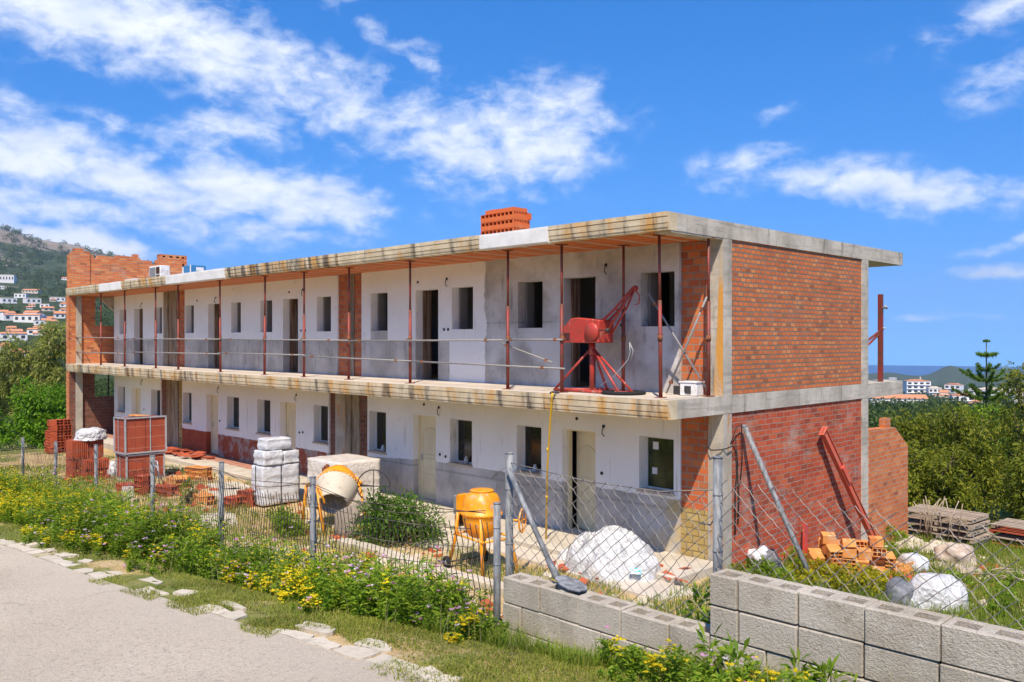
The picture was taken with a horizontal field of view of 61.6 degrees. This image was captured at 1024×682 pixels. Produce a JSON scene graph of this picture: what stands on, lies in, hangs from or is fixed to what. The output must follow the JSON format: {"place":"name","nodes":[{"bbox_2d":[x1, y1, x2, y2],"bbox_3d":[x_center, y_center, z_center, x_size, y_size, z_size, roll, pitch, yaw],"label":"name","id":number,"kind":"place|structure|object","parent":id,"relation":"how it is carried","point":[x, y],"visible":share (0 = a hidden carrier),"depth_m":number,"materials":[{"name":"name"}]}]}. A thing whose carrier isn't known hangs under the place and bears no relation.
{"place":"outdoors","nodes":[
{"label":"outdoors","id":0,"kind":"place"},
{"bbox_2d":[0,544,425,681],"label":"road","id":1,"kind":"structure","parent":0,"point":[59,623],"depth_m":6.36,"materials":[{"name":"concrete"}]},
{"bbox_2d":[0,539,462,681],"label":"stone edging","id":2,"kind":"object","parent":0,"point":[356,651],"depth_m":6.39,"materials":[{"name":"stone"}]},
{"bbox_2d":[0,436,1023,681],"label":"ground","id":3,"kind":"structure","parent":0,"point":[252,614],"depth_m":14.73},
{"bbox_2d":[0,375,65,450],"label":"green bush","id":4,"kind":"object","parent":3,"relation":"on","point":[35,414],"visible":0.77,"depth_m":36.82,"materials":[{"name":"green plant"}]},
{"bbox_2d":[0,319,66,447],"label":"olive tree","id":5,"kind":"object","parent":3,"relation":"on","point":[53,370],"visible":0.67,"depth_m":44.23,"materials":[{"name":"green plant"}]},
{"bbox_2d":[44,419,71,453],"bbox_3d":[-17.411,3.629,32.946,0.809,1.255,0.622,0,0,-44],"label":"hollow brick stack","id":6,"kind":"object","parent":3,"relation":"on","point":[59,431],"visible":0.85,"depth_m":32.79,"materials":[{"name":"brick"}]},
{"bbox_2d":[66,439,103,477],"bbox_3d":[-13.230,3.609,26.598,0.937,1.142,0.571,0,0,-44],"label":"roof tile stack","id":7,"kind":"object","parent":3,"relation":"on","point":[73,447],"visible":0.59,"depth_m":26.28,"materials":[{"name":"red ceramic"}]},
{"bbox_2d":[73,427,107,440],"bbox_3d":[-13.078,2.869,26.661,0.984,0.393,0.631,0,0,-44],"label":"plastic sheet","id":8,"kind":"object","parent":7,"relation":"on","point":[91,434],"visible":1,"depth_m":26.46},
{"bbox_2d":[81,457,108,479],"bbox_3d":[-12.669,3.874,26.099,0.707,0.614,0.372,0,0,-44],"label":"roof tile stack","id":9,"kind":"object","parent":3,"relation":"on","point":[103,460],"visible":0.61,"depth_m":25.95,"materials":[{"name":"red ceramic"}]},
{"bbox_2d":[113,415,166,481],"bbox_3d":[-11.372,3.235,26.270,1.255,1.901,0.939,0,0,-44],"label":"tile pallet","id":10,"kind":"object","parent":3,"relation":"on","point":[140,438],"visible":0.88,"depth_m":25.95,"materials":[{"name":"brick"}]},
{"bbox_2d":[134,474,150,495],"bbox_3d":[-10.037,3.933,23.438,0.410,0.537,0.425,0,0,35],"label":"brick pile","id":11,"kind":"object","parent":3,"relation":"on","point":[141,479],"visible":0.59,"depth_m":23.29,"materials":[{"name":"brick"}]},
{"bbox_2d":[185,465,212,480],"bbox_3d":[-9.444,3.996,25.904,0.778,0.402,0.432,0,0,30],"label":"brick pile","id":12,"kind":"object","parent":3,"relation":"on","point":[196,473],"visible":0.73,"depth_m":25.77,"materials":[{"name":"ceramic"}]},
{"bbox_2d":[191,491,213,506],"bbox_3d":[-7.965,4.071,22.107,0.427,0.267,0.775,0,0,-34],"label":"brick pile","id":13,"kind":"object","parent":3,"relation":"on","point":[209,498],"visible":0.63,"depth_m":21.89,"materials":[{"name":"brick"}]},
{"bbox_2d":[0,437,500,627],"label":"wire fence","id":14,"kind":"object","parent":3,"relation":"on","point":[496,548],"visible":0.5,"depth_m":10.09,"materials":[{"name":"metal"}]},
{"bbox_2d":[251,436,299,505],"bbox_3d":[-6.111,3.336,22.193,1.119,1.716,0.633,0,0,-44],"label":"wrapped pallet","id":15,"kind":"object","parent":3,"relation":"on","point":[276,459],"visible":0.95,"depth_m":21.94,"materials":[{"name":"plastic"}]},
{"bbox_2d":[264,504,309,537],"bbox_3d":[-4.936,3.974,18.771,0.950,0.757,1.368,0,0,-44],"label":"weed plant","id":16,"kind":"object","parent":3,"relation":"on","point":[279,523],"visible":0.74,"depth_m":18.55,"materials":[{"name":"green plant"}]},
{"bbox_2d":[0,452,674,617],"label":"yard grass","id":17,"kind":"structure","parent":3,"relation":"on","point":[352,549],"depth_m":18.37,"materials":[{"name":"green plant"}]},
{"bbox_2d":[676,565,753,623],"bbox_3d":[1.566,1.972,6.084,0.776,0.752,0.796,0,0,-44],"label":"weed plant","id":18,"kind":"object","parent":17,"relation":"on","point":[698,617],"visible":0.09,"depth_m":6.05,"materials":[{"name":"green plant"}]},
{"bbox_2d":[307,453,379,506],"bbox_3d":[-4.237,3.539,21.580,1.258,1.236,1.507,0,0,-44],"label":"wrapped pallet","id":19,"kind":"object","parent":3,"relation":"on","point":[358,465],"visible":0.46,"depth_m":21.28,"materials":[{"name":"plastic"}]},
{"bbox_2d":[301,464,390,532],"bbox_3d":[-3.837,3.548,19.455,1.490,1.524,1.622,0,0,-44],"label":"cement mixer","id":20,"kind":"object","parent":3,"relation":"on","point":[340,480],"visible":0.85,"depth_m":19.13,"materials":[{"name":"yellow metal"}]},
{"bbox_2d":[0,520,723,681],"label":"verge grass","id":21,"kind":"structure","parent":3,"relation":"on","point":[282,623],"depth_m":6.34,"materials":[{"name":"green plant"}]},
{"bbox_2d":[1,467,757,681],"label":"yellow flowers","id":22,"kind":"object","parent":3,"relation":"on","point":[428,606],"visible":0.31,"depth_m":8.12,"materials":[{"name":"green plant"}]},
{"bbox_2d":[344,485,453,549],"bbox_3d":[-2.374,3.659,17.960,2.215,1.427,2.292,0,0,-12],"label":"shrub","id":23,"kind":"object","parent":3,"relation":"on","point":[382,514],"visible":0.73,"depth_m":17.70,"materials":[{"name":"green plant"}]},
{"bbox_2d":[0,457,809,681],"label":"yellow flowers","id":24,"kind":"object","parent":3,"relation":"on","point":[654,658],"visible":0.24,"depth_m":8.38,"materials":[{"name":"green plant"}]},
{"bbox_2d":[104,433,712,584],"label":"walkway","id":25,"kind":"structure","parent":3,"relation":"on","point":[239,469],"depth_m":18.26,"materials":[{"name":"concrete"}]},
{"bbox_2d":[161,447,214,458],"bbox_3d":[-11.734,3.962,30.525,1.062,0.180,3.935,0,0,-44],"label":"tile pile","id":26,"kind":"object","parent":25,"relation":"on","point":[183,452],"visible":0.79,"depth_m":30.23,"materials":[{"name":"red ceramic"}]},
{"bbox_2d":[337,538,503,596],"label":"kerb","id":27,"kind":"structure","parent":3,"relation":"on","point":[465,576],"depth_m":15.87,"materials":[{"name":"concrete"}]},
{"bbox_2d":[0,460,857,681],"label":"verge weeds","id":28,"kind":"object","parent":3,"relation":"on","point":[357,594],"visible":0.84,"depth_m":8.82,"materials":[{"name":"green plant"}]},
{"bbox_2d":[416,537,477,551],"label":"concrete slab","id":29,"kind":"structure","parent":3,"relation":"on","point":[450,540],"depth_m":17.53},
{"bbox_2d":[66,211,902,570],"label":"unfinished building","id":30,"kind":"structure","parent":3,"relation":"on","point":[788,345],"depth_m":19.43,"materials":[{"name":"paint"}]},
{"bbox_2d":[149,265,169,276],"bbox_3d":[-14.309,-2.632,34.836,0.415,0.800,1.120,0,0,-44],"label":"rooftop air conditioner","id":31,"kind":"object","parent":30,"relation":"on","point":[159,270],"visible":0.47,"depth_m":34.51,"materials":[{"name":"white plastic"}]},
{"bbox_2d":[212,396,217,453],"bbox_3d":[-10.469,2.993,30.503,0.099,2.060,0.810,0,0,-44],"label":"door","id":32,"kind":"structure","parent":30,"relation":"in","point":[214,398],"depth_m":30.63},
{"bbox_2d":[219,281,221,371],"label":"steel prop","id":33,"kind":"object","parent":30,"relation":"on","point":[220,359],"visible":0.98,"depth_m":26.92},
{"bbox_2d":[225,397,238,430],"bbox_3d":[-9.432,2.469,29.334,0.315,1.133,0.940,0,0,-44],"label":"window","id":34,"kind":"structure","parent":30,"relation":"in","point":[235,427],"depth_m":29.57,"materials":[{"name":"grey"}]},
{"bbox_2d":[255,400,270,435],"bbox_3d":[-7.940,2.467,27.814,0.315,1.143,0.920,0,0,-44],"label":"window","id":35,"kind":"structure","parent":30,"relation":"in","point":[266,403],"depth_m":28.07,"materials":[{"name":"grey"}]},
{"bbox_2d":[261,276,267,374],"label":"steel prop","id":36,"kind":"object","parent":30,"relation":"on","point":[264,351],"visible":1,"depth_m":24.89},
{"bbox_2d":[217,338,346,340],"bbox_3d":[-6.728,-0.035,24.430,0.075,0.083,7.300,0,0,-44],"label":"guard rail","id":37,"kind":"object","parent":36,"relation":"attached to","point":[288,339],"visible":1,"depth_m":23.70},
{"bbox_2d":[286,403,295,448],"bbox_3d":[-6.823,2.995,26.789,0.099,2.070,0.840,0,0,-44],"label":"door","id":38,"kind":"structure","parent":30,"relation":"in","point":[291,408],"depth_m":26.84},
{"bbox_2d":[300,272,307,376],"bbox_3d":[-5.679,-0.450,23.426,0.192,2.868,0.180,0,0,-9],"label":"steel prop","id":39,"kind":"object","parent":30,"relation":"on","point":[303,337],"visible":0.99,"depth_m":23.40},
{"bbox_2d":[312,405,328,445],"bbox_3d":[-5.558,2.471,25.388,0.315,1.143,0.840,0,0,-44],"label":"window","id":40,"kind":"structure","parent":30,"relation":"in","point":[323,409],"depth_m":25.60,"materials":[{"name":"grey"}]},
{"bbox_2d":[344,267,353,379],"bbox_3d":[-4.178,-0.447,21.970,0.192,2.868,0.180,0,0,25],"label":"steel prop","id":41,"kind":"object","parent":30,"relation":"on","point":[348,355],"visible":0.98,"depth_m":21.94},
{"bbox_2d":[367,411,386,454],"bbox_3d":[-3.568,2.480,23.361,0.315,1.133,0.840,0,0,-44],"label":"window","id":42,"kind":"structure","parent":30,"relation":"in","point":[380,416],"depth_m":23.56,"materials":[{"name":"grey"}]},
{"bbox_2d":[406,260,415,383],"bbox_3d":[-2.391,-0.443,20.116,0.192,2.868,0.180,0,0,35],"label":"steel prop","id":43,"kind":"object","parent":30,"relation":"on","point":[410,343],"visible":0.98,"depth_m":20.09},
{"bbox_2d":[420,416,435,499],"bbox_3d":[-2.098,2.994,21.975,0.099,2.090,0.810,0,0,-44],"label":"door","id":44,"kind":"structure","parent":30,"relation":"in","point":[427,424],"depth_m":22.04,"materials":[{"name":"wood"}]},
{"bbox_2d":[448,419,472,467],"bbox_3d":[-1.162,2.470,20.910,0.315,1.123,0.870,0,0,-44],"label":"window","id":45,"kind":"structure","parent":30,"relation":"in","point":[464,427],"depth_m":21.07,"materials":[{"name":"grey"}]},
{"bbox_2d":[481,207,531,234],"bbox_3d":[-0.158,-2.790,22.000,0.600,1.165,1.260,0,0,-44],"label":"roof brick stack","id":46,"kind":"object","parent":30,"relation":"on","point":[505,219],"visible":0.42,"depth_m":21.70,"materials":[{"name":"brick"}]},
{"bbox_2d":[502,250,513,389],"bbox_3d":[-0.083,-0.439,17.741,0.180,2.868,0.192,0,0,26],"label":"steel prop","id":47,"kind":"object","parent":30,"relation":"on","point":[508,346],"visible":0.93,"depth_m":17.71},
{"bbox_2d":[343,339,507,341],"bbox_3d":[-2.175,-0.012,19.792,0.075,0.075,6.100,0,0,-44],"label":"guard rail","id":48,"kind":"object","parent":47,"relation":"attached to","point":[485,340],"visible":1,"depth_m":18.98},
{"bbox_2d":[514,426,541,476],"bbox_3d":[0.456,2.443,19.261,0.315,1.083,0.830,0,0,-44],"label":"window","id":49,"kind":"structure","parent":30,"relation":"in","point":[532,435],"depth_m":19.41,"materials":[{"name":"grey"}]},
{"bbox_2d":[545,391,558,538],"bbox_3d":[0.760,2.498,16.906,0.204,3.107,1.372,0,0,-5],"label":"hose","id":50,"kind":"object","parent":30,"relation":"hanging from","point":[550,418],"visible":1,"depth_m":16.77,"materials":[{"name":"plastic"}]},
{"bbox_2d":[556,244,567,392],"bbox_3d":[0.969,-0.437,16.659,0.180,2.868,0.192,0,0,-36],"label":"steel prop","id":51,"kind":"object","parent":30,"relation":"on","point":[561,334],"visible":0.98,"depth_m":16.64,"materials":[{"name":"metal"}]},
{"bbox_2d":[406,360,564,369],"bbox_3d":[-0.732,0.501,18.337,0.075,0.106,5.000,0,0,-44],"label":"guard rail","id":52,"kind":"object","parent":51,"relation":"attached to","point":[423,361],"visible":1,"depth_m":18.03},
{"bbox_2d":[577,431,595,531],"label":"door","id":53,"kind":"structure","parent":30,"relation":"in","point":[586,441],"depth_m":18.38,"materials":[{"name":"wood"}]},
{"bbox_2d":[553,286,639,393],"bbox_3d":[1.731,-0.024,16.738,0.873,2.041,1.909,0,0,-44],"label":"construction hoist","id":54,"kind":"object","parent":30,"relation":"on","point":[591,331],"visible":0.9,"depth_m":16.64,"materials":[{"name":"red paint"}]},
{"bbox_2d":[617,245,629,389],"bbox_3d":[2.172,-0.437,16.766,0.180,2.868,0.192,0,0,40],"label":"steel prop","id":55,"kind":"object","parent":30,"relation":"on","point":[623,337],"visible":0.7,"depth_m":16.75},
{"bbox_2d":[601,390,645,394],"bbox_3d":[2.098,0.967,16.140,0.840,0.065,0.840,0,0,-44],"label":"discarded tyre","id":56,"kind":"object","parent":30,"relation":"on","point":[615,392],"visible":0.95,"depth_m":15.84,"materials":[{"name":"black rubber"}]},
{"bbox_2d":[636,436,674,496],"bbox_3d":[2.883,2.423,16.788,0.315,1.093,0.880,0,0,-44],"label":"window","id":57,"kind":"structure","parent":30,"relation":"in","point":[659,451],"depth_m":16.92,"materials":[{"name":"green"}]},
{"bbox_2d":[653,234,666,397],"bbox_3d":[2.607,-0.434,15.120,0.180,2.868,0.192,0,0,27],"label":"steel prop","id":58,"kind":"object","parent":30,"relation":"on","point":[660,337],"visible":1,"depth_m":15.09,"materials":[{"name":"metal"}]},
{"bbox_2d":[647,292,705,388],"bbox_3d":[3.071,0.016,15.896,1.196,1.880,0.060,0,0,28],"label":"plank","id":59,"kind":"object","parent":30,"relation":"on","point":[676,339],"visible":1,"depth_m":15.88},
{"bbox_2d":[666,297,707,393],"bbox_3d":[3.193,0.091,15.743,0.876,1.786,0.073,0,0,42],"label":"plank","id":60,"kind":"object","parent":30,"relation":"on","point":[686,345],"visible":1,"depth_m":15.72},
{"bbox_2d":[678,381,704,395],"bbox_3d":[3.289,0.867,15.726,0.370,0.262,0.310,0,0,40],"label":"white box","id":61,"kind":"object","parent":30,"relation":"on","point":[691,388],"visible":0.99,"depth_m":15.61,"materials":[{"name":"plastic"}]},
{"bbox_2d":[701,237,715,396],"bbox_3d":[3.549,-0.434,15.528,0.192,2.868,0.180,0,0,-33],"label":"steel prop","id":62,"kind":"object","parent":30,"relation":"on","point":[708,347],"visible":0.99,"depth_m":15.51,"materials":[{"name":"metal"}]},
{"bbox_2d":[868,294,887,381],"bbox_3d":[8.579,-0.075,20.967,1.202,2.140,0.222,0,0,-6],"label":"hoist post","id":63,"kind":"object","parent":30,"relation":"on","point":[879,333],"visible":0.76,"depth_m":21.02,"materials":[{"name":"red metal"}]},
{"bbox_2d":[442,488,526,576],"bbox_3d":[-0.442,3.457,15.688,1.084,1.511,1.436,0,0,-36],"label":"cement mixer","id":64,"kind":"object","parent":3,"relation":"on","point":[475,499],"visible":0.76,"depth_m":15.43,"materials":[{"name":"yellow metal"}]},
{"bbox_2d":[63,468,999,617],"bbox_3d":[-2.212,4.462,19.279,26.240,0.903,10.269,0,0,20],"label":"brick rubble","id":65,"kind":"object","parent":3,"relation":"on","point":[200,487],"visible":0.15,"depth_m":18.19,"materials":[{"name":"red ceramic"}]},
{"bbox_2d":[44,461,1022,625],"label":"stone rubble","id":66,"kind":"object","parent":3,"relation":"on","point":[416,556],"visible":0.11,"depth_m":16.10,"materials":[{"name":"stone"}]},
{"bbox_2d":[558,525,658,581],"bbox_3d":[1.820,3.839,15.879,2.046,0.733,2.546,0,0,-44],"label":"pile","id":67,"kind":"object","parent":3,"relation":"on","point":[637,544],"visible":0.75,"depth_m":15.39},
{"bbox_2d":[413,611,811,681],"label":"tall grass","id":68,"kind":"structure","parent":3,"relation":"on","point":[579,658],"depth_m":5.62,"materials":[{"name":"green plant"}]},
{"bbox_2d":[688,622,756,681],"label":"weed plant","id":69,"kind":"object","parent":3,"relation":"on","point":[730,649],"visible":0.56,"depth_m":5.06,"materials":[{"name":"green plant"}]},
{"bbox_2d":[728,555,775,573],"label":"weed plant","id":70,"kind":"object","parent":3,"relation":"on","point":[747,564],"visible":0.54,"depth_m":15.63,"materials":[{"name":"green plant"}]},
{"bbox_2d":[492,452,1023,629],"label":"chain link fence","id":71,"kind":"object","parent":3,"relation":"on","point":[717,515],"visible":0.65,"depth_m":5.74,"materials":[{"name":"metal"}]},
{"bbox_2d":[503,568,1023,681],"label":"block wall","id":72,"kind":"structure","parent":3,"relation":"on","point":[779,617],"depth_m":5.10,"materials":[{"name":"concrete"}]},
{"bbox_2d":[506,468,586,591],"bbox_3d":[0.227,1.458,6.749,0.194,0.822,0.908,0,0,-44],"label":"shovel","id":73,"kind":"object","parent":72,"relation":"on","point":[570,583],"visible":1,"depth_m":6.73,"materials":[{"name":"metal"}]},
{"bbox_2d":[751,548,782,571],"bbox_3d":[4.780,4.207,16.076,0.634,0.620,0.492,0,0,18],"label":"rock","id":74,"kind":"object","parent":3,"relation":"on","point":[769,552],"visible":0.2,"depth_m":15.97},
{"bbox_2d":[747,545,768,559],"bbox_3d":[4.679,4.017,16.295,0.490,0.265,0.461,0,0,-44],"label":"plastic sheet","id":75,"kind":"object","parent":74,"relation":"on","point":[761,550],"visible":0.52,"depth_m":16.18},
{"bbox_2d":[758,559,798,581],"bbox_3d":[4.685,4.158,15.194,0.747,0.514,0.661,0,0,22],"label":"weed plant","id":76,"kind":"object","parent":3,"relation":"on","point":[770,568],"visible":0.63,"depth_m":15.23,"materials":[{"name":"green plant"}]},
{"bbox_2d":[742,424,815,585],"bbox_3d":[4.843,2.975,15.575,0.096,2.838,1.507,0,0,-44],"label":"leaning pipe","id":77,"kind":"object","parent":3,"relation":"on","point":[800,554],"visible":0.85,"depth_m":15.60,"materials":[{"name":"metal"}]},
{"bbox_2d":[772,646,851,681],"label":"weed plant","id":78,"kind":"object","parent":3,"relation":"on","point":[817,673],"visible":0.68,"depth_m":4.71,"materials":[{"name":"green plant"}]},
{"bbox_2d":[617,525,1023,629],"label":"garden grass","id":79,"kind":"structure","parent":3,"relation":"on","point":[1005,551],"depth_m":15.04,"materials":[{"name":"green plant"}]},
{"bbox_2d":[800,562,850,592],"bbox_3d":[5.368,4.097,14.715,0.539,0.652,0.970,0,0,-44],"label":"flowering weed","id":80,"kind":"object","parent":3,"relation":"on","point":[836,583],"visible":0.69,"depth_m":14.61,"materials":[{"name":"green plant"}]},
{"bbox_2d":[808,556,854,578],"bbox_3d":[5.911,4.251,15.876,0.868,0.567,0.656,0,0,28],"label":"flowering weed","id":81,"kind":"object","parent":3,"relation":"on","point":[816,566],"visible":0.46,"depth_m":15.78,"materials":[{"name":"green plant"}]},
{"bbox_2d":[818,427,876,535],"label":"leaning beam","id":82,"kind":"structure","parent":3,"relation":"on","point":[841,468],"depth_m":18.66,"materials":[{"name":"metal"}]},
{"bbox_2d":[802,531,914,576],"bbox_3d":[6.956,4.224,17.025,2.205,0.810,1.812,0,0,-10],"label":"brick heap","id":83,"kind":"object","parent":3,"relation":"on","point":[829,545],"visible":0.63,"depth_m":16.64,"materials":[{"name":"brick"}]},
{"bbox_2d":[844,562,890,595],"bbox_3d":[6.104,4.128,14.794,0.924,0.667,0.557,0,0,11],"label":"flowering weed","id":84,"kind":"object","parent":3,"relation":"on","point":[872,577],"visible":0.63,"depth_m":14.74,"materials":[{"name":"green plant"}]},
{"bbox_2d":[868,427,907,541],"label":"garden wall","id":85,"kind":"structure","parent":3,"relation":"on","point":[887,472],"depth_m":20.82,"materials":[{"name":"brick"}]},
{"bbox_2d":[882,577,913,606],"bbox_3d":[6.442,4.156,14.220,0.593,0.478,0.570,0,0,26],"label":"grey bag","id":86,"kind":"object","parent":3,"relation":"on","point":[903,587],"visible":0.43,"depth_m":14.04,"materials":[{"name":"plastic"}]},
{"bbox_2d":[897,553,929,573],"bbox_3d":[7.935,4.400,16.982,0.548,0.433,0.635,0,0,-44],"label":"white bag","id":87,"kind":"object","parent":3,"relation":"on","point":[916,559],"visible":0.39,"depth_m":16.82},
{"bbox_2d":[884,407,953,482],"bbox_3d":[13.758,3.773,28.812,2.595,3.185,2.723,0,0,-44],"label":"bushy tree","id":88,"kind":"object","parent":3,"relation":"on","point":[907,428],"visible":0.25,"depth_m":28.74,"materials":[{"name":"green plant"}]},
{"bbox_2d":[913,496,962,541],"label":"bare branches","id":89,"kind":"object","parent":3,"relation":"on","point":[927,520],"visible":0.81,"depth_m":21.25,"materials":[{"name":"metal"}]},
{"bbox_2d":[909,572,968,611],"bbox_3d":[6.962,4.122,14.099,1.079,0.598,0.735,0,0,6],"label":"white bag","id":90,"kind":"object","parent":3,"relation":"on","point":[958,590],"visible":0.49,"depth_m":13.87,"materials":[{"name":"plastic"}]},
{"bbox_2d":[905,438,993,519],"bbox_3d":[12.711,4.397,26.074,3.113,2.856,2.842,0,0,7],"label":"bushy tree","id":91,"kind":"object","parent":3,"relation":"on","point":[933,476],"visible":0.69,"depth_m":25.47,"materials":[{"name":"green plant"}]},
{"bbox_2d":[908,504,991,546],"bbox_3d":[10.932,4.661,21.629,1.124,0.726,1.807,0,0,-40],"label":"pallet stack","id":92,"kind":"object","parent":3,"relation":"on","point":[971,520],"visible":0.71,"depth_m":21.32,"materials":[{"name":"grey wood"}]},
{"bbox_2d":[934,542,976,565],"bbox_3d":[9.485,4.545,18.360,0.889,0.495,0.800,0,0,11],"label":"rock","id":93,"kind":"object","parent":3,"relation":"on","point":[960,550],"visible":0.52,"depth_m":18.13,"materials":[{"name":"stone"}]},
{"bbox_2d":[913,402,1015,521],"bbox_3d":[14.214,3.841,27.117,3.241,3.886,3.106,0,0,-44],"label":"bushy tree","id":94,"kind":"object","parent":3,"relation":"on","point":[959,430],"visible":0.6,"depth_m":26.59,"materials":[{"name":"green plant"}]},
{"bbox_2d":[938,400,1013,502],"bbox_3d":[16.709,4.013,31.280,3.311,3.776,3.247,0,0,-44],"label":"bushy tree","id":95,"kind":"object","parent":3,"relation":"on","point":[984,413],"visible":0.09,"depth_m":30.99,"materials":[{"name":"green plant"}]},
{"bbox_2d":[951,339,1021,460],"bbox_3d":[18.165,2.995,32.857,2.734,6.159,2.664,0,0,4],"label":"norfolk pine","id":96,"kind":"object","parent":3,"relation":"on","point":[988,391],"visible":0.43,"depth_m":32.78,"materials":[{"name":"green plant"}]},
{"bbox_2d":[967,361,1023,518],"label":"bushy tree","id":97,"kind":"object","parent":3,"relation":"on","point":[1019,378],"visible":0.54,"depth_m":26.82,"materials":[{"name":"green plant"}]},
{"bbox_2d":[972,580,1020,607],"bbox_3d":[8.181,4.333,14.498,0.719,0.605,0.814,0,0,-44],"label":"weed plant","id":98,"kind":"object","parent":3,"relation":"on","point":[1006,583],"visible":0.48,"depth_m":14.50,"materials":[{"name":"green plant"}]},
{"bbox_2d":[978,589,1023,617],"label":"weed plant","id":99,"kind":"object","parent":3,"relation":"on","point":[1007,603],"visible":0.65,"depth_m":13.62,"materials":[{"name":"green plant"}]},
{"bbox_2d":[981,567,1023,588],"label":"weed plant","id":100,"kind":"object","parent":3,"relation":"on","point":[1019,582],"visible":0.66,"depth_m":16.17,"materials":[{"name":"green plant"}]},
{"bbox_2d":[987,440,1023,519],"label":"bushy tree","id":101,"kind":"object","parent":3,"relation":"on","point":[1016,471],"visible":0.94,"depth_m":24.09,"materials":[{"name":"green plant"}]},
{"bbox_2d":[989,518,1023,547],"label":"pallet stack","id":102,"kind":"object","parent":3,"relation":"on","point":[1010,529],"visible":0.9,"depth_m":21.34,"materials":[{"name":"red wood"}]},
{"bbox_2d":[0,229,1023,433],"bbox_3d":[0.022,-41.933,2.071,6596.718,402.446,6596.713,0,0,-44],"label":"hills","id":103,"kind":"structure","parent":0,"point":[948,374],"depth_m":1110.33,"materials":[{"name":"plant"}]},
{"bbox_2d":[0,329,27,340],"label":"villa","id":104,"kind":"object","parent":103,"relation":"on","point":[22,334],"visible":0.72,"depth_m":257.95,"materials":[{"name":"grey"}]},
{"bbox_2d":[13,310,46,322],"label":"villa","id":105,"kind":"object","parent":103,"relation":"on","point":[28,316],"visible":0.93,"depth_m":333.53,"materials":[{"name":"grey"}]},
{"bbox_2d":[0,224,1023,461],"bbox_3d":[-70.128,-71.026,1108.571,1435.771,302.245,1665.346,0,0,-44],"label":"woods","id":106,"kind":"object","parent":103,"relation":"on","point":[878,409],"visible":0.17,"depth_m":378.67,"materials":[{"name":"green plant"}]},
{"bbox_2d":[868,394,928,404],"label":"long building","id":107,"kind":"structure","parent":103,"relation":"on","point":[910,396],"depth_m":393.04,"materials":[{"name":"orange"}]},
{"bbox_2d":[902,379,930,393],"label":"apartment block","id":108,"kind":"structure","parent":103,"relation":"on","point":[914,385],"depth_m":730.14,"materials":[{"name":"grey"}]},
{"bbox_2d":[0,0,1023,366],"label":"sky","id":109,"kind":"structure","parent":0,"point":[216,134],"materials":[{"name":"blue"}]},
{"bbox_2d":[362,513,692,601],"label":"path","id":110,"kind":"structure","parent":0,"point":[637,589],"depth_m":14.84,"materials":[{"name":"concrete"}]},
{"bbox_2d":[868,365,1023,375],"bbox_3d":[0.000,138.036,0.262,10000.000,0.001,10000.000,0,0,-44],"label":"sea","id":111,"kind":"structure","parent":0,"point":[912,370],"depth_m":3934.03,"materials":[{"name":"liquid"}]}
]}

